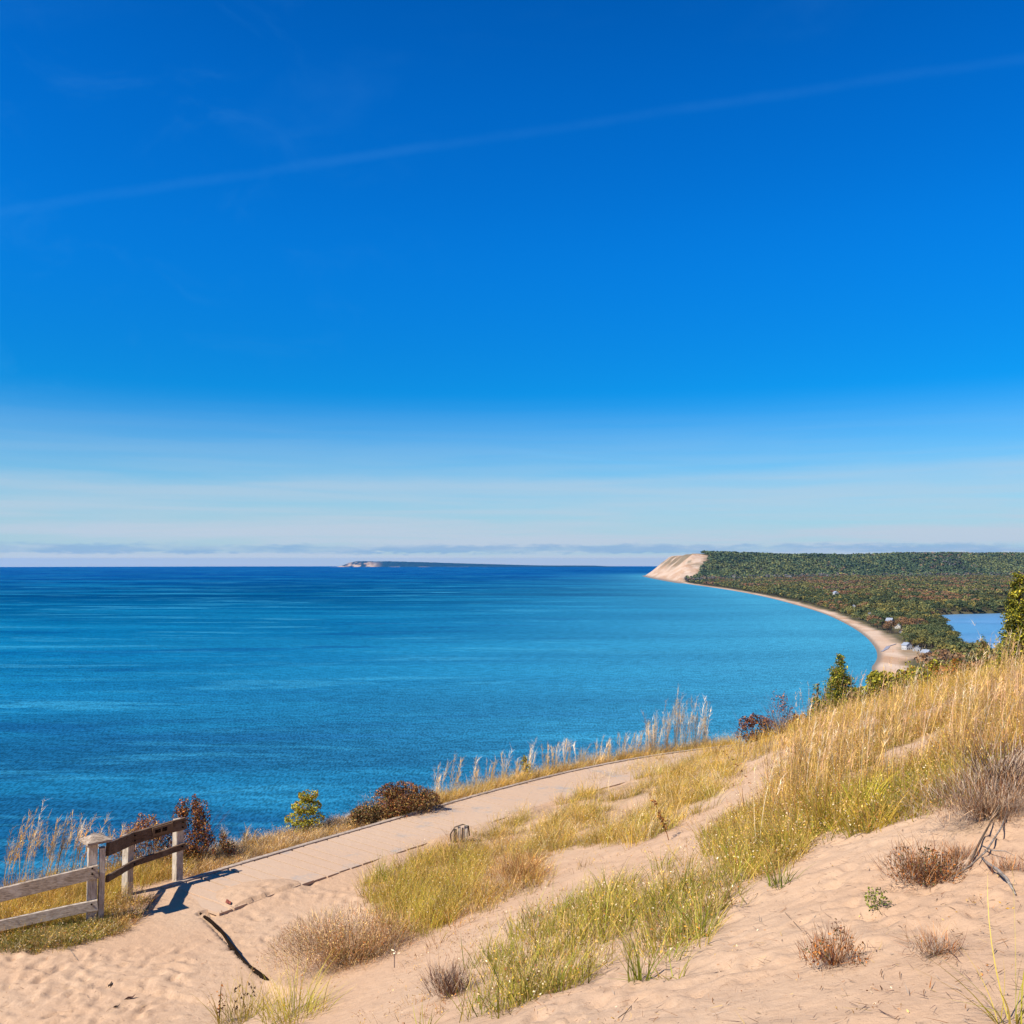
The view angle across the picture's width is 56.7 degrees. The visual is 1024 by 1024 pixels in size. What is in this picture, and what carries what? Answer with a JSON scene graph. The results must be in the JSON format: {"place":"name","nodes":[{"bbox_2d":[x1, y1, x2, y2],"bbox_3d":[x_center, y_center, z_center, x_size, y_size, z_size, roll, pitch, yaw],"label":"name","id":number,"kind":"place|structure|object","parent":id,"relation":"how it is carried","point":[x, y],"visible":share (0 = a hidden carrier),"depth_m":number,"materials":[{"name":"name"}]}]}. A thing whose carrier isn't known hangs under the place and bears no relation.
{"place":"outdoors","nodes":[
{"label":"outdoors","id":0,"kind":"place"},
{"bbox_2d":[0,842,215,954],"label":"grass","id":1,"kind":"structure","parent":0,"point":[72,930],"depth_m":12.20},
{"bbox_2d":[108,728,748,877],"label":"edge grass","id":2,"kind":"structure","parent":0,"point":[273,842],"depth_m":17.05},
{"bbox_2d":[0,566,882,886],"bbox_3d":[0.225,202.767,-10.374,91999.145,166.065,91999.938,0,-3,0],"label":"lake","id":3,"kind":"structure","parent":0,"point":[242,698],"depth_m":973.21,"materials":[{"name":"liquid"}]},
{"bbox_2d":[338,561,612,566],"bbox_3d":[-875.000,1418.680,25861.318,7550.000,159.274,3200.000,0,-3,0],"label":"island","id":4,"kind":"structure","parent":0,"point":[388,564],"depth_m":24458.61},
{"bbox_2d":[0,678,1023,1023],"bbox_3d":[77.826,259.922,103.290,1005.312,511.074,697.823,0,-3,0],"label":"sand dune","id":5,"kind":"structure","parent":0,"point":[160,948],"depth_m":7.14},
{"bbox_2d":[2,826,24,885],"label":"tall plume","id":6,"kind":"object","parent":5,"relation":"on","point":[11,854],"visible":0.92,"depth_m":13.37,"materials":[{"name":"beige plant"}]},
{"bbox_2d":[10,810,40,884],"bbox_3d":[-6.874,4.811,13.426,0.527,1.246,0.379,0,-3,0],"label":"tall plume","id":7,"kind":"object","parent":5,"relation":"on","point":[33,837],"visible":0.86,"depth_m":13.43,"materials":[{"name":"beige plant"}]},
{"bbox_2d":[14,799,47,883],"bbox_3d":[-6.844,4.781,13.661,0.756,1.326,0.576,-2,-4,36],"label":"tall plume","id":8,"kind":"object","parent":5,"relation":"on","point":[33,852],"visible":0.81,"depth_m":13.60,"materials":[{"name":"beige plant"}]},
{"bbox_2d":[34,812,71,876],"bbox_3d":[-6.643,4.877,13.777,0.582,1.178,0.540,-1,-3,19],"label":"tall plume","id":9,"kind":"object","parent":5,"relation":"on","point":[53,838],"visible":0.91,"depth_m":13.70,"materials":[{"name":"beige plant"}]},
{"bbox_2d":[42,822,67,876],"bbox_3d":[-6.716,5.016,13.841,0.538,0.926,0.467,2,-4,-36],"label":"tall plume","id":10,"kind":"object","parent":5,"relation":"on","point":[47,835],"visible":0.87,"depth_m":13.86,"materials":[{"name":"beige plant"}]},
{"bbox_2d":[44,813,84,873],"bbox_3d":[-6.626,4.963,13.884,0.637,1.002,0.620,2,-4,-34],"label":"tall plume","id":11,"kind":"object","parent":5,"relation":"on","point":[68,841],"visible":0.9,"depth_m":13.89,"materials":[{"name":"beige plant"}]},
{"bbox_2d":[62,812,96,872],"bbox_3d":[-6.398,4.916,13.946,0.554,1.091,0.632,3,-4,-43],"label":"tall plume","id":12,"kind":"object","parent":5,"relation":"on","point":[78,839],"visible":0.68,"depth_m":13.94,"materials":[{"name":"beige plant"}]},
{"bbox_2d":[70,815,112,868],"bbox_3d":[-6.340,4.980,14.045,0.760,0.980,0.529,0,-3,0],"label":"tall plume","id":13,"kind":"object","parent":5,"relation":"on","point":[85,834],"visible":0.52,"depth_m":14.02,"materials":[{"name":"beige plant"}]},
{"bbox_2d":[0,817,185,930],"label":"fence","id":14,"kind":"object","parent":5,"relation":"on","point":[91,875],"visible":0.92,"depth_m":12.00,"materials":[{"name":"grey wood"}]},
{"bbox_2d":[103,823,136,870],"bbox_3d":[-5.961,5.112,14.403,0.660,0.791,0.544,0,-3,0],"label":"tall plume","id":15,"kind":"object","parent":5,"relation":"on","point":[112,839],"visible":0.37,"depth_m":14.38,"materials":[{"name":"beige plant"}]},
{"bbox_2d":[98,811,196,872],"bbox_3d":[-5.583,5.016,14.499,1.798,0.977,0.955,0,-3,0],"label":"red leaf shrub","id":16,"kind":"object","parent":5,"relation":"on","point":[155,847],"visible":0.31,"depth_m":14.55,"materials":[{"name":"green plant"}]},
{"bbox_2d":[156,794,236,862],"bbox_3d":[-4.911,4.948,14.831,1.405,1.033,1.043,0,-3,0],"label":"red leaf shrub","id":17,"kind":"object","parent":5,"relation":"on","point":[202,842],"visible":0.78,"depth_m":14.78,"materials":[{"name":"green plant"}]},
{"bbox_2d":[214,981,225,1020],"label":"dry stalk","id":18,"kind":"object","parent":5,"relation":"on","point":[218,1008],"visible":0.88,"depth_m":9.41,"materials":[{"name":"beige plant"}]},
{"bbox_2d":[192,963,300,1023],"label":"blade tuft","id":19,"kind":"object","parent":5,"relation":"on","point":[241,1015],"visible":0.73,"depth_m":9.39,"materials":[{"name":"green plant"}]},
{"bbox_2d":[238,826,262,846],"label":"tall plume","id":20,"kind":"object","parent":5,"relation":"on","point":[246,836],"visible":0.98,"depth_m":15.48,"materials":[{"name":"beige plant"}]},
{"bbox_2d":[223,950,346,1023],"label":"blade tuft","id":21,"kind":"object","parent":5,"relation":"on","point":[283,1010],"visible":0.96,"depth_m":8.76,"materials":[{"name":"yellow plant"}]},
{"bbox_2d":[282,789,324,831],"bbox_3d":[-3.664,5.269,16.702,0.742,0.733,0.719,0,-3,0],"label":"tree","id":22,"kind":"object","parent":5,"relation":"on","point":[307,799],"visible":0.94,"depth_m":16.61,"materials":[{"name":"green plant"}]},
{"bbox_2d":[321,810,347,829],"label":"bare shrub","id":23,"kind":"object","parent":5,"relation":"on","point":[339,821],"visible":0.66,"depth_m":16.80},
{"bbox_2d":[249,888,431,982],"bbox_3d":[-1.769,4.605,10.322,2.165,0.920,1.630,0,-3,0],"label":"dry bush","id":24,"kind":"object","parent":5,"relation":"on","point":[356,950],"visible":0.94,"depth_m":10.23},
{"bbox_2d":[345,804,384,828],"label":"leafy bush","id":25,"kind":"object","parent":5,"relation":"on","point":[362,815],"visible":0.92,"depth_m":16.77,"materials":[{"name":"brown plant"}]},
{"bbox_2d":[367,852,398,882],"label":"blade tuft","id":26,"kind":"object","parent":5,"relation":"on","point":[382,874],"visible":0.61,"depth_m":13.51,"materials":[{"name":"green plant"}]},
{"bbox_2d":[347,780,454,818],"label":"leafy bush","id":27,"kind":"object","parent":5,"relation":"on","point":[396,799],"visible":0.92,"depth_m":17.33,"materials":[{"name":"brown plant"}]},
{"bbox_2d":[431,761,451,790],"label":"tall plume","id":28,"kind":"object","parent":5,"relation":"on","point":[445,775],"visible":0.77,"depth_m":19.22,"materials":[{"name":"beige plant"}]},
{"bbox_2d":[416,943,478,1001],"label":"dry bush","id":29,"kind":"object","parent":5,"relation":"on","point":[449,987],"visible":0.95,"depth_m":7.35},
{"bbox_2d":[157,743,743,980],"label":"boardwalk","id":30,"kind":"structure","parent":5,"relation":"on","point":[309,862],"depth_m":15.78,"materials":[{"name":"brown wood"}]},
{"bbox_2d":[450,757,462,788],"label":"tall plume","id":31,"kind":"object","parent":5,"relation":"on","point":[456,772],"visible":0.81,"depth_m":19.59,"materials":[{"name":"beige plant"}]},
{"bbox_2d":[450,824,469,842],"bbox_3d":[-0.853,5.365,15.495,0.331,0.552,0.099,0,-3,-8],"label":"post stub","id":32,"kind":"object","parent":5,"relation":"on","point":[465,829],"visible":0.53,"depth_m":15.48,"materials":[{"name":"grey wood"}]},
{"bbox_2d":[351,824,596,948],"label":"brown grass","id":33,"kind":"structure","parent":5,"relation":"on","point":[443,905],"depth_m":12.27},
{"bbox_2d":[472,756,481,786],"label":"tall plume","id":34,"kind":"object","parent":5,"relation":"on","point":[475,775],"visible":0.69,"depth_m":20.02,"materials":[{"name":"beige plant"}]},
{"bbox_2d":[483,758,498,779],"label":"tall plume","id":35,"kind":"object","parent":5,"relation":"on","point":[496,763],"visible":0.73,"depth_m":20.49,"materials":[{"name":"beige plant"}]},
{"bbox_2d":[499,748,512,780],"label":"tall plume","id":36,"kind":"object","parent":5,"relation":"on","point":[504,764],"visible":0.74,"depth_m":20.68,"materials":[{"name":"beige plant"}]},
{"bbox_2d":[3,816,1022,1023],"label":"plant litter","id":37,"kind":"object","parent":5,"relation":"on","point":[747,967],"visible":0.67,"depth_m":4.86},
{"bbox_2d":[478,846,556,884],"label":"dry bush","id":38,"kind":"object","parent":5,"relation":"on","point":[512,869],"visible":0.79,"depth_m":11.81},
{"bbox_2d":[472,936,568,1003],"bbox_3d":[0.088,2.937,6.017,0.766,0.397,0.739,1,-3,-12],"label":"blade tuft","id":39,"kind":"object","parent":5,"relation":"on","point":[524,974],"visible":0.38,"depth_m":6.18,"materials":[{"name":"green plant"}]},
{"bbox_2d":[517,755,532,775],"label":"yellow shrub","id":40,"kind":"object","parent":5,"relation":"on","point":[524,759],"visible":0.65,"depth_m":20.36,"materials":[{"name":"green plant"}]},
{"bbox_2d":[528,740,537,773],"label":"tall plume","id":41,"kind":"object","parent":5,"relation":"on","point":[530,753],"visible":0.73,"depth_m":20.62,"materials":[{"name":"beige plant"}]},
{"bbox_2d":[539,743,556,767],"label":"tall plume","id":42,"kind":"object","parent":5,"relation":"on","point":[548,760],"visible":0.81,"depth_m":20.86,"materials":[{"name":"beige plant"}]},
{"bbox_2d":[551,743,563,767],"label":"tall plume","id":43,"kind":"object","parent":5,"relation":"on","point":[559,751],"visible":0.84,"depth_m":21.02,"materials":[{"name":"beige plant"}]},
{"bbox_2d":[557,740,571,766],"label":"tall plume","id":44,"kind":"object","parent":5,"relation":"on","point":[564,748],"visible":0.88,"depth_m":21.20,"materials":[{"name":"beige plant"}]},
{"bbox_2d":[573,742,591,765],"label":"tall plume","id":45,"kind":"object","parent":5,"relation":"on","point":[583,753],"visible":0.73,"depth_m":21.47,"materials":[{"name":"beige plant"}]},
{"bbox_2d":[594,734,610,763],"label":"tall plume","id":46,"kind":"object","parent":5,"relation":"on","point":[600,749],"visible":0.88,"depth_m":21.88,"materials":[{"name":"beige plant"}]},
{"bbox_2d":[451,734,770,858],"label":"grass","id":47,"kind":"structure","parent":5,"relation":"on","point":[633,829],"depth_m":15.03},
{"bbox_2d":[616,734,634,758],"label":"tall plume","id":48,"kind":"object","parent":5,"relation":"on","point":[625,743],"visible":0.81,"depth_m":22.29,"materials":[{"name":"beige plant"}]},
{"bbox_2d":[631,731,644,754],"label":"tall plume","id":49,"kind":"object","parent":5,"relation":"on","point":[638,741],"visible":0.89,"depth_m":22.54,"materials":[{"name":"beige plant"}]},
{"bbox_2d":[606,916,686,982],"bbox_3d":[0.752,2.506,5.429,0.494,0.384,0.502,0,-3,0],"label":"blade tuft","id":50,"kind":"object","parent":5,"relation":"on","point":[639,968],"visible":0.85,"depth_m":5.42,"materials":[{"name":"green plant"}]},
{"bbox_2d":[643,715,661,751],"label":"tall plume","id":51,"kind":"object","parent":5,"relation":"on","point":[649,734],"visible":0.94,"depth_m":22.78,"materials":[{"name":"beige plant"}]},
{"bbox_2d":[643,710,665,752],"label":"tall plume","id":52,"kind":"object","parent":5,"relation":"on","point":[654,734],"visible":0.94,"depth_m":22.86,"materials":[{"name":"beige plant"}]},
{"bbox_2d":[650,794,668,839],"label":"dry stalk","id":53,"kind":"object","parent":5,"relation":"on","point":[663,824],"visible":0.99,"depth_m":11.18,"materials":[{"name":"brown plant"}]},
{"bbox_2d":[657,699,678,749],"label":"tall plume","id":54,"kind":"object","parent":5,"relation":"on","point":[668,732],"visible":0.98,"depth_m":23.05,"materials":[{"name":"beige plant"}]},
{"bbox_2d":[672,687,686,750],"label":"tall plume","id":55,"kind":"object","parent":5,"relation":"on","point":[677,728],"visible":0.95,"depth_m":23.16,"materials":[{"name":"beige plant"}]},
{"bbox_2d":[353,784,1013,1023],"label":"sparse tufts","id":56,"kind":"object","parent":5,"relation":"on","point":[558,897],"visible":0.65,"depth_m":8.34,"materials":[{"name":"green plant"}]},
{"bbox_2d":[646,880,727,938],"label":"blade tuft","id":57,"kind":"object","parent":5,"relation":"on","point":[703,927],"visible":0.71,"depth_m":6.11,"materials":[{"name":"green plant"}]},
{"bbox_2d":[677,695,697,747],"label":"tall plume","id":58,"kind":"object","parent":5,"relation":"on","point":[685,725],"visible":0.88,"depth_m":23.38,"materials":[{"name":"beige plant"}]},
{"bbox_2d":[687,694,705,745],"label":"tall plume","id":59,"kind":"object","parent":5,"relation":"on","point":[696,718],"visible":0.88,"depth_m":23.56,"materials":[{"name":"beige plant"}]},
{"bbox_2d":[696,701,712,744],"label":"tall plume","id":60,"kind":"object","parent":5,"relation":"on","point":[705,727],"visible":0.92,"depth_m":23.76,"materials":[{"name":"beige plant"}]},
{"bbox_2d":[687,815,749,845],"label":"blade tuft","id":61,"kind":"object","parent":5,"relation":"on","point":[714,829],"visible":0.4,"depth_m":10.01,"materials":[{"name":"green plant"}]},
{"bbox_2d":[728,707,774,741],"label":"red leaf shrub","id":62,"kind":"object","parent":5,"relation":"on","point":[752,720],"visible":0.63,"depth_m":20.70,"materials":[{"name":"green plant"}]},
{"bbox_2d":[752,689,805,733],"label":"red leaf shrub","id":63,"kind":"object","parent":5,"relation":"on","point":[781,722],"visible":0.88,"depth_m":19.72,"materials":[{"name":"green plant"}]},
{"bbox_2d":[749,848,812,889],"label":"blade tuft","id":64,"kind":"object","parent":5,"relation":"on","point":[775,880],"visible":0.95,"depth_m":6.71,"materials":[{"name":"green plant"}]},
{"bbox_2d":[806,682,826,718],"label":"grass","id":65,"kind":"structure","parent":5,"relation":"on","point":[819,701],"depth_m":21.79,"materials":[{"name":"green plant"}]},
{"bbox_2d":[787,912,875,970],"bbox_3d":[1.576,2.102,4.628,0.439,0.317,0.442,0,-3,0],"label":"sand shrub","id":66,"kind":"object","parent":5,"relation":"on","point":[829,951],"visible":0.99,"depth_m":4.64,"materials":[{"name":"brown plant"}]},
{"bbox_2d":[777,757,889,827],"bbox_3d":[2.954,2.456,8.216,1.101,0.579,0.989,3,-4,-43],"label":"blade tuft","id":67,"kind":"object","parent":5,"relation":"on","point":[820,807],"visible":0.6,"depth_m":8.22,"materials":[{"name":"green plant"}]},
{"bbox_2d":[818,653,862,715],"bbox_3d":[7.904,4.231,22.828,1.214,1.690,1.160,2,-3,-30],"label":"cedar tree","id":68,"kind":"object","parent":5,"relation":"on","point":[841,677],"visible":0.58,"depth_m":22.70,"materials":[{"name":"green plant"}]},
{"bbox_2d":[852,686,872,701],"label":"slope bush","id":69,"kind":"object","parent":5,"relation":"on","point":[863,692],"visible":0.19,"depth_m":23.55,"materials":[{"name":"green plant"}]},
{"bbox_2d":[826,756,900,809],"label":"blade tuft","id":70,"kind":"object","parent":5,"relation":"on","point":[868,788],"visible":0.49,"depth_m":8.38,"materials":[{"name":"green plant"}]},
{"bbox_2d":[860,679,884,698],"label":"slope bush","id":71,"kind":"object","parent":5,"relation":"on","point":[873,686],"visible":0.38,"depth_m":23.61,"materials":[{"name":"yellow plant"}]},
{"bbox_2d":[862,887,891,914],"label":"small plant","id":72,"kind":"object","parent":5,"relation":"on","point":[875,900],"visible":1,"depth_m":5.45,"materials":[{"name":"green plant"}]},
{"bbox_2d":[865,670,900,699],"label":"slope bush","id":73,"kind":"object","parent":5,"relation":"on","point":[876,675],"visible":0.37,"depth_m":24.64,"materials":[{"name":"yellow plant"}]},
{"bbox_2d":[893,675,914,694],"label":"slope bush","id":74,"kind":"object","parent":5,"relation":"on","point":[906,681],"visible":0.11,"depth_m":24.32,"materials":[{"name":"yellow plant"}]},
{"bbox_2d":[896,661,918,681],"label":"slope bush","id":75,"kind":"object","parent":5,"relation":"on","point":[905,672],"visible":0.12,"depth_m":25.26,"materials":[{"name":"yellow plant"}]},
{"bbox_2d":[865,832,976,894],"bbox_3d":[2.501,2.118,5.755,0.657,0.383,0.734,-2,-3,32],"label":"sand shrub","id":76,"kind":"object","parent":5,"relation":"on","point":[919,870],"visible":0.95,"depth_m":5.71,"materials":[{"name":"brown plant"}]},
{"bbox_2d":[907,670,937,688],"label":"slope bush","id":77,"kind":"object","parent":5,"relation":"on","point":[924,673],"visible":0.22,"depth_m":23.75,"materials":[{"name":"yellow plant"}]},
{"bbox_2d":[889,919,978,965],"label":"dead sprig","id":78,"kind":"object","parent":5,"relation":"on","point":[935,945],"visible":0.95,"depth_m":4.36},
{"bbox_2d":[918,652,953,676],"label":"slope bush","id":79,"kind":"object","parent":5,"relation":"on","point":[931,663],"visible":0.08,"depth_m":25.80,"materials":[{"name":"yellow plant"}]},
{"bbox_2d":[931,664,954,681],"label":"slope bush","id":80,"kind":"object","parent":5,"relation":"on","point":[935,674],"visible":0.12,"depth_m":24.29,"materials":[{"name":"brown plant"}]},
{"bbox_2d":[870,869,1023,1023],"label":"blade tuft","id":81,"kind":"object","parent":5,"relation":"on","point":[1017,1020],"visible":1,"depth_m":3.48,"materials":[{"name":"yellow plant"}]},
{"bbox_2d":[897,748,1023,840],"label":"dead shrub","id":82,"kind":"object","parent":5,"relation":"on","point":[984,807],"visible":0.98,"depth_m":6.53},
{"bbox_2d":[948,651,975,676],"bbox_3d":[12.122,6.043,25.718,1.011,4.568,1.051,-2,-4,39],"label":"slope bush","id":83,"kind":"object","parent":5,"relation":"on","point":[955,661],"visible":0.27,"depth_m":25.63,"materials":[{"name":"brown plant"}]},
{"bbox_2d":[937,832,988,860],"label":"dead sprig","id":84,"kind":"object","parent":5,"relation":"on","point":[961,850],"visible":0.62,"depth_m":5.94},
{"bbox_2d":[932,716,1023,797],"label":"dead shrub","id":85,"kind":"object","parent":5,"relation":"on","point":[1002,759],"visible":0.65,"depth_m":7.14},
{"bbox_2d":[952,810,1007,877],"bbox_3d":[3.132,2.110,6.166,0.109,0.190,1.453,-3,-4,41],"label":"driftwood","id":86,"kind":"object","parent":5,"relation":"on","point":[983,853],"visible":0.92,"depth_m":5.86,"materials":[{"name":"grey wood"}]},
{"bbox_2d":[967,807,997,865],"bbox_3d":[3.030,2.091,6.100,0.019,0.196,1.128,-2,-4,37],"label":"driftwood","id":87,"kind":"object","parent":5,"relation":"on","point":[979,842],"visible":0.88,"depth_m":6.04,"materials":[{"name":"grey wood"}]},
{"bbox_2d":[976,634,989,660],"bbox_3d":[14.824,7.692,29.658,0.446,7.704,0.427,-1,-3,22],"label":"cedar tree","id":88,"kind":"object","parent":5,"relation":"on","point":[983,646],"visible":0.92,"depth_m":29.78,"materials":[{"name":"green plant"}]},
{"bbox_2d":[979,659,1003,673],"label":"slope bush","id":89,"kind":"object","parent":5,"relation":"on","point":[987,662],"visible":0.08,"depth_m":21.87,"materials":[{"name":"yellow plant"}]},
{"bbox_2d":[973,849,1023,876],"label":"dead sprig","id":90,"kind":"object","parent":5,"relation":"on","point":[1008,866],"visible":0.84,"depth_m":5.46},
{"bbox_2d":[981,857,1015,894],"bbox_3d":[2.738,2.039,5.354,0.027,0.090,0.831,-1,-3,15],"label":"driftwood","id":91,"kind":"object","parent":5,"relation":"on","point":[1001,873],"visible":0.94,"depth_m":5.25,"materials":[{"name":"grey wood"}]},
{"bbox_2d":[987,571,1023,671],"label":"cedar tree","id":92,"kind":"object","parent":5,"relation":"on","point":[1014,615],"visible":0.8,"depth_m":18.87,"materials":[{"name":"green plant"}]},
{"bbox_2d":[0,0,1023,566],"label":"sky","id":93,"kind":"structure","parent":0,"point":[282,282],"materials":[{"name":"blue"}]},
{"bbox_2d":[404,792,824,1023],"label":"beach grass","id":94,"kind":"structure","parent":0,"point":[740,859],"depth_m":7.41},
{"bbox_2d":[644,554,1023,696],"bbox_3d":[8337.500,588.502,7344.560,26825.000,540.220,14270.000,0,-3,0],"label":"coast land","id":95,"kind":"structure","parent":0,"point":[676,569],"depth_m":2151.66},
{"bbox_2d":[684,550,1023,580],"bbox_3d":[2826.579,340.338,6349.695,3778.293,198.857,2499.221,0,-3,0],"label":"hill forest","id":96,"kind":"object","parent":95,"relation":"on","point":[849,562],"visible":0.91,"depth_m":6147.73,"materials":[{"name":"green plant"}]},
{"bbox_2d":[690,574,1023,671],"bbox_3d":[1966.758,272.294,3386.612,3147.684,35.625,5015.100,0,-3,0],"label":"shore forest","id":97,"kind":"object","parent":95,"relation":"on","point":[886,596],"visible":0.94,"depth_m":2869.97,"materials":[{"name":"green plant"}]},
{"bbox_2d":[885,620,896,633],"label":"house","id":98,"kind":"structure","parent":95,"relation":"on","point":[893,623],"depth_m":1530.14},
{"bbox_2d":[901,642,911,649],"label":"house","id":99,"kind":"structure","parent":95,"relation":"on","point":[906,646],"depth_m":1256.72,"materials":[{"name":"white"}]},
{"bbox_2d":[899,624,917,633],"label":"shore tree","id":100,"kind":"object","parent":95,"relation":"on","point":[908,629],"visible":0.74,"depth_m":1364.45,"materials":[{"name":"green plant"}]},
{"bbox_2d":[905,632,919,643],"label":"shore tree","id":101,"kind":"object","parent":95,"relation":"on","point":[909,637],"visible":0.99,"depth_m":1285.10,"materials":[{"name":"green plant"}]},
{"bbox_2d":[932,637,946,643],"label":"shore tree","id":102,"kind":"object","parent":95,"relation":"on","point":[941,640],"visible":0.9,"depth_m":1227.22,"materials":[{"name":"green plant"}]},
{"bbox_2d":[947,635,963,642],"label":"shore tree","id":103,"kind":"object","parent":95,"relation":"on","point":[955,639],"visible":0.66,"depth_m":1207.69,"materials":[{"name":"green plant"}]},
{"bbox_2d":[677,630,1023,864],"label":"slope grass","id":104,"kind":"structure","parent":0,"point":[985,711],"depth_m":10.28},
{"bbox_2d":[942,613,1007,648],"bbox_3d":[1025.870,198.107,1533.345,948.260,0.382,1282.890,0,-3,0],"label":"inland lake","id":105,"kind":"structure","parent":0,"point":[986,625],"depth_m":1719.28,"materials":[{"name":"liquid"}]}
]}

